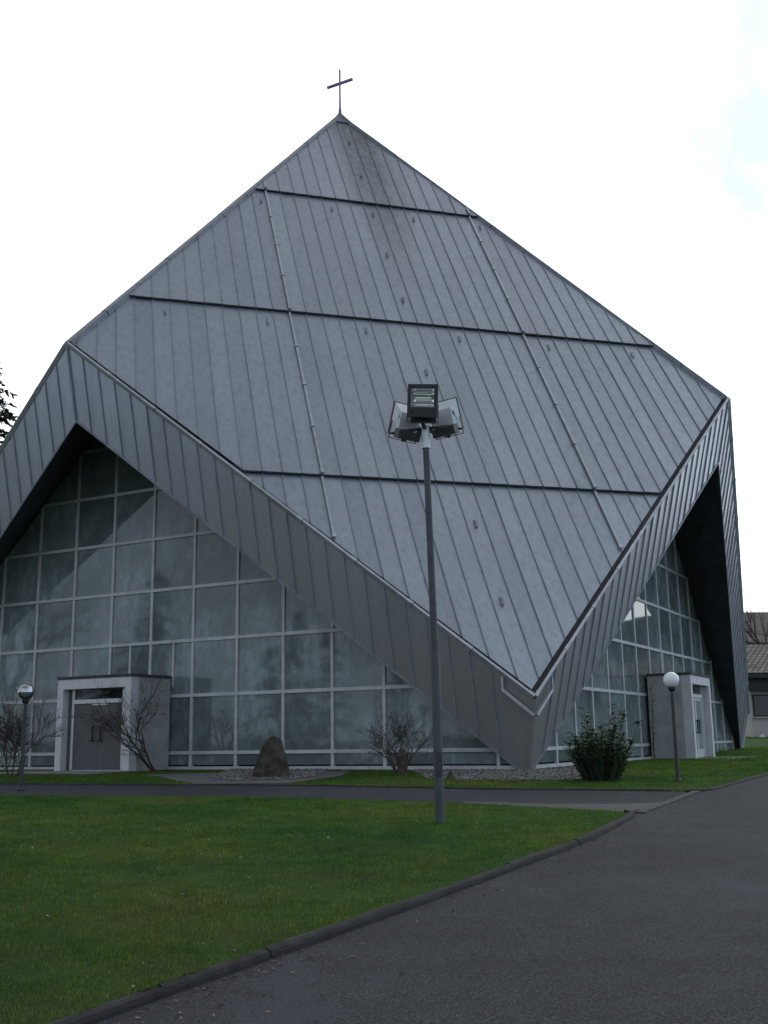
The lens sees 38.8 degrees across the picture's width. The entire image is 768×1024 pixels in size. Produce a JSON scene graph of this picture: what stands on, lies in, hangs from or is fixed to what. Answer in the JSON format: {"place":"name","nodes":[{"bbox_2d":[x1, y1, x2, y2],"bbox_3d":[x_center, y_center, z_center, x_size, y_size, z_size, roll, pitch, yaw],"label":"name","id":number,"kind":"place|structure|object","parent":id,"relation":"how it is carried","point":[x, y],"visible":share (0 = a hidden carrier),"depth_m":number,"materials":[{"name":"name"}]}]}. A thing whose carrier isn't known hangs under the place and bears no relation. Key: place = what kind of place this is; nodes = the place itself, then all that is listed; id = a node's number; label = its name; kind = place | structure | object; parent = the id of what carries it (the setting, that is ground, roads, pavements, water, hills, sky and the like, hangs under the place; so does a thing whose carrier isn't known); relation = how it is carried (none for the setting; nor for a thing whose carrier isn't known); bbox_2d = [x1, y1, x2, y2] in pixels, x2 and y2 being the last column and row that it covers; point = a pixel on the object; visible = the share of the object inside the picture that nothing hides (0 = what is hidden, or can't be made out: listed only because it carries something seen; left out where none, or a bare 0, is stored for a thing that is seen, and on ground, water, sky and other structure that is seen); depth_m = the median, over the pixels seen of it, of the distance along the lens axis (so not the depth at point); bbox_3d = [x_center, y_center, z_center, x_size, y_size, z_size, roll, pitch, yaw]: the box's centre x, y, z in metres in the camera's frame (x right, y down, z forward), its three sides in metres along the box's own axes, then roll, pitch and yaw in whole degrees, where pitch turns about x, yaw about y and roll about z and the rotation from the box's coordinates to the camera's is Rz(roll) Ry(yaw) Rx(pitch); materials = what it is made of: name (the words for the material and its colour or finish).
{"place":"outdoors","nodes":[
{"label":"outdoors","id":0,"kind":"place"},
{"bbox_2d":[0,794,630,1023],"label":"lawn","id":1,"kind":"structure","parent":0,"point":[244,896],"depth_m":10.22,"materials":[{"name":"green plant"}]},
{"bbox_2d":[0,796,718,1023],"bbox_3d":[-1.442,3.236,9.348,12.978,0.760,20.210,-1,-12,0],"label":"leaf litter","id":2,"kind":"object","parent":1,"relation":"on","point":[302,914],"visible":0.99,"depth_m":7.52,"materials":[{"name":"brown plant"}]},
{"bbox_2d":[387,384,464,822],"bbox_3d":[0.631,1.287,14.798,1.104,6.165,0.694,-1,-12,0],"label":"floodlight mast","id":3,"kind":"object","parent":1,"relation":"on","point":[423,406],"visible":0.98,"depth_m":15.11,"materials":[{"name":"metal"}]},
{"bbox_2d":[0,784,685,811],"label":"path","id":4,"kind":"structure","parent":0,"point":[521,796],"depth_m":19.39,"materials":[{"name":"grey asphalt"}]},
{"bbox_2d":[17,684,33,790],"bbox_3d":[-7.052,4.481,21.323,0.310,2.199,0.310,-1,-12,0],"label":"globe lamp","id":5,"kind":"object","parent":4,"relation":"on","point":[25,699],"visible":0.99,"depth_m":21.37,"materials":[{"name":"metal"}]},
{"bbox_2d":[0,782,671,790],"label":"kerb","id":6,"kind":"structure","parent":4,"relation":"on","point":[430,787],"depth_m":20.98,"materials":[{"name":"concrete"}]},
{"bbox_2d":[463,801,660,811],"bbox_3d":[2.643,4.431,16.413,3.178,0.072,1.575,-4,-12,12],"label":"worn apron","id":7,"kind":"object","parent":4,"relation":"on","point":[630,806],"visible":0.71,"depth_m":16.46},
{"bbox_2d":[0,736,767,790],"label":"churchyard grass","id":8,"kind":"structure","parent":0,"point":[756,741],"depth_m":23.22,"materials":[{"name":"green plant"}]},
{"bbox_2d":[0,363,17,443],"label":"conifer tree","id":9,"kind":"object","parent":8,"relation":"on","point":[5,413],"visible":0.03,"depth_m":57.51,"materials":[{"name":"green plant"}]},
{"bbox_2d":[0,690,63,778],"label":"bare shrub","id":10,"kind":"object","parent":8,"relation":"on","point":[7,736],"visible":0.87,"depth_m":25.01,"materials":[{"name":"brown plant"}]},
{"bbox_2d":[70,671,174,770],"bbox_3d":[-6.910,5.619,29.053,2.850,2.837,3.937,-1,-12,0],"label":"bare shrub","id":11,"kind":"object","parent":8,"relation":"on","point":[141,757],"visible":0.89,"depth_m":28.69,"materials":[{"name":"brown plant"}]},
{"bbox_2d":[146,771,349,783],"bbox_3d":[-3.311,5.976,24.556,5.000,0.102,5.500,-1,-12,0],"label":"paved strip","id":12,"kind":"object","parent":8,"relation":"on","point":[201,778],"visible":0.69,"depth_m":23.41,"materials":[{"name":"concrete"}]},
{"bbox_2d":[211,768,328,780],"bbox_3d":[-2.757,6.238,25.981,2.700,0.078,6.400,-1,-12,0],"label":"gravel bed","id":13,"kind":"object","parent":8,"relation":"on","point":[263,778],"visible":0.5,"depth_m":23.51,"materials":[{"name":"grey gravel"}]},
{"bbox_2d":[252,736,289,777],"bbox_3d":[-2.459,5.392,23.806,0.837,0.980,0.552,-1,-12,0],"label":"boulder","id":14,"kind":"object","parent":13,"relation":"on","point":[271,762],"visible":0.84,"depth_m":23.58,"materials":[{"name":"stone"}]},
{"bbox_2d":[0,69,752,773],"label":"church","id":15,"kind":"structure","parent":8,"relation":"on","point":[212,501],"depth_m":31.85,"materials":[{"name":"metal"}]},
{"bbox_2d":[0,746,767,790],"bbox_3d":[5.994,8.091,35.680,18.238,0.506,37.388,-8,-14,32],"label":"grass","id":16,"kind":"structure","parent":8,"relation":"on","point":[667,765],"depth_m":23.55,"materials":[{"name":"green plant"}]},
{"bbox_2d":[354,706,450,775],"bbox_3d":[0.344,5.093,24.196,2.269,1.694,1.705,-9,-14,33],"label":"bare shrub","id":17,"kind":"object","parent":8,"relation":"on","point":[402,760],"visible":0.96,"depth_m":23.99,"materials":[{"name":"brown plant"}]},
{"bbox_2d":[445,766,454,779],"bbox_3d":[1.353,5.384,22.363,0.235,0.418,0.212,-1,-12,0],"label":"stone","id":18,"kind":"object","parent":8,"relation":"on","point":[450,775],"visible":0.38,"depth_m":22.31,"materials":[{"name":"grey stone"}]},
{"bbox_2d":[410,767,581,779],"bbox_3d":[2.979,6.185,26.008,4.954,0.120,8.542,-4,-12,13],"label":"gravel bed","id":19,"kind":"object","parent":8,"relation":"on","point":[513,775],"visible":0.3,"depth_m":23.11,"materials":[{"name":"grey gravel"}]},
{"bbox_2d":[560,703,643,781],"bbox_3d":[4.308,4.587,21.691,1.657,1.537,1.616,4,-13,-23],"label":"evergreen bush","id":20,"kind":"object","parent":8,"relation":"on","point":[595,759],"visible":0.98,"depth_m":21.36,"materials":[{"name":"green plant"}]},
{"bbox_2d":[649,683,656,756],"bbox_3d":[8.561,6.669,34.637,0.310,2.462,0.111,-7,-13,28],"label":"climbing stem","id":21,"kind":"object","parent":8,"relation":"on","point":[653,722],"visible":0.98,"depth_m":34.63,"materials":[{"name":"brown plant"}]},
{"bbox_2d":[663,672,681,781],"bbox_3d":[5.632,4.232,21.122,0.310,2.246,0.310,-1,-12,0],"label":"globe lamp","id":22,"kind":"object","parent":8,"relation":"on","point":[671,681],"visible":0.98,"depth_m":21.17,"materials":[{"name":"paint"}]},
{"bbox_2d":[0,0,767,611],"label":"sky","id":23,"kind":"structure","parent":0,"point":[622,144],"materials":[{"name":"white"}]},
{"bbox_2d":[95,775,767,1023],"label":"road","id":24,"kind":"structure","parent":0,"point":[650,913],"depth_m":7.05,"materials":[{"name":"grey asphalt"}]},
{"bbox_2d":[46,810,635,1023],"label":"kerb","id":25,"kind":"structure","parent":24,"relation":"on","point":[105,1010],"depth_m":7.27,"materials":[{"name":"concrete"}]},
{"bbox_2d":[635,791,700,813],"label":"flush kerb","id":26,"kind":"structure","parent":24,"relation":"on","point":[662,804],"depth_m":16.64,"materials":[{"name":"grey concrete"}]},
{"bbox_2d":[684,773,767,792],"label":"kerb","id":27,"kind":"structure","parent":24,"relation":"on","point":[733,782],"depth_m":19.96,"materials":[{"name":"concrete"}]},
{"bbox_3d":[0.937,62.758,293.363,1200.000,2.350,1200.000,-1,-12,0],"label":"ground","id":28,"kind":"structure","parent":0,"visible":0},
{"bbox_2d":[744,612,767,644],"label":"brown hall","id":29,"kind":"structure","parent":28,"relation":"on","point":[760,637],"depth_m":94.63,"materials":[{"name":"paint"}]},
{"bbox_2d":[744,598,767,644],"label":"bare tree","id":30,"kind":"object","parent":28,"relation":"on","point":[756,640],"visible":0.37,"depth_m":77.18,"materials":[{"name":"brown plant"}]},
{"bbox_2d":[746,644,767,736],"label":"tiled house","id":31,"kind":"structure","parent":28,"relation":"on","point":[757,669],"depth_m":68.81,"materials":[{"name":"paint"}]},
{"bbox_2d":[752,694,767,717],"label":"window","id":32,"kind":"structure","parent":31,"relation":"in","point":[760,702],"depth_m":68.80,"materials":[{"name":"grey glass"}]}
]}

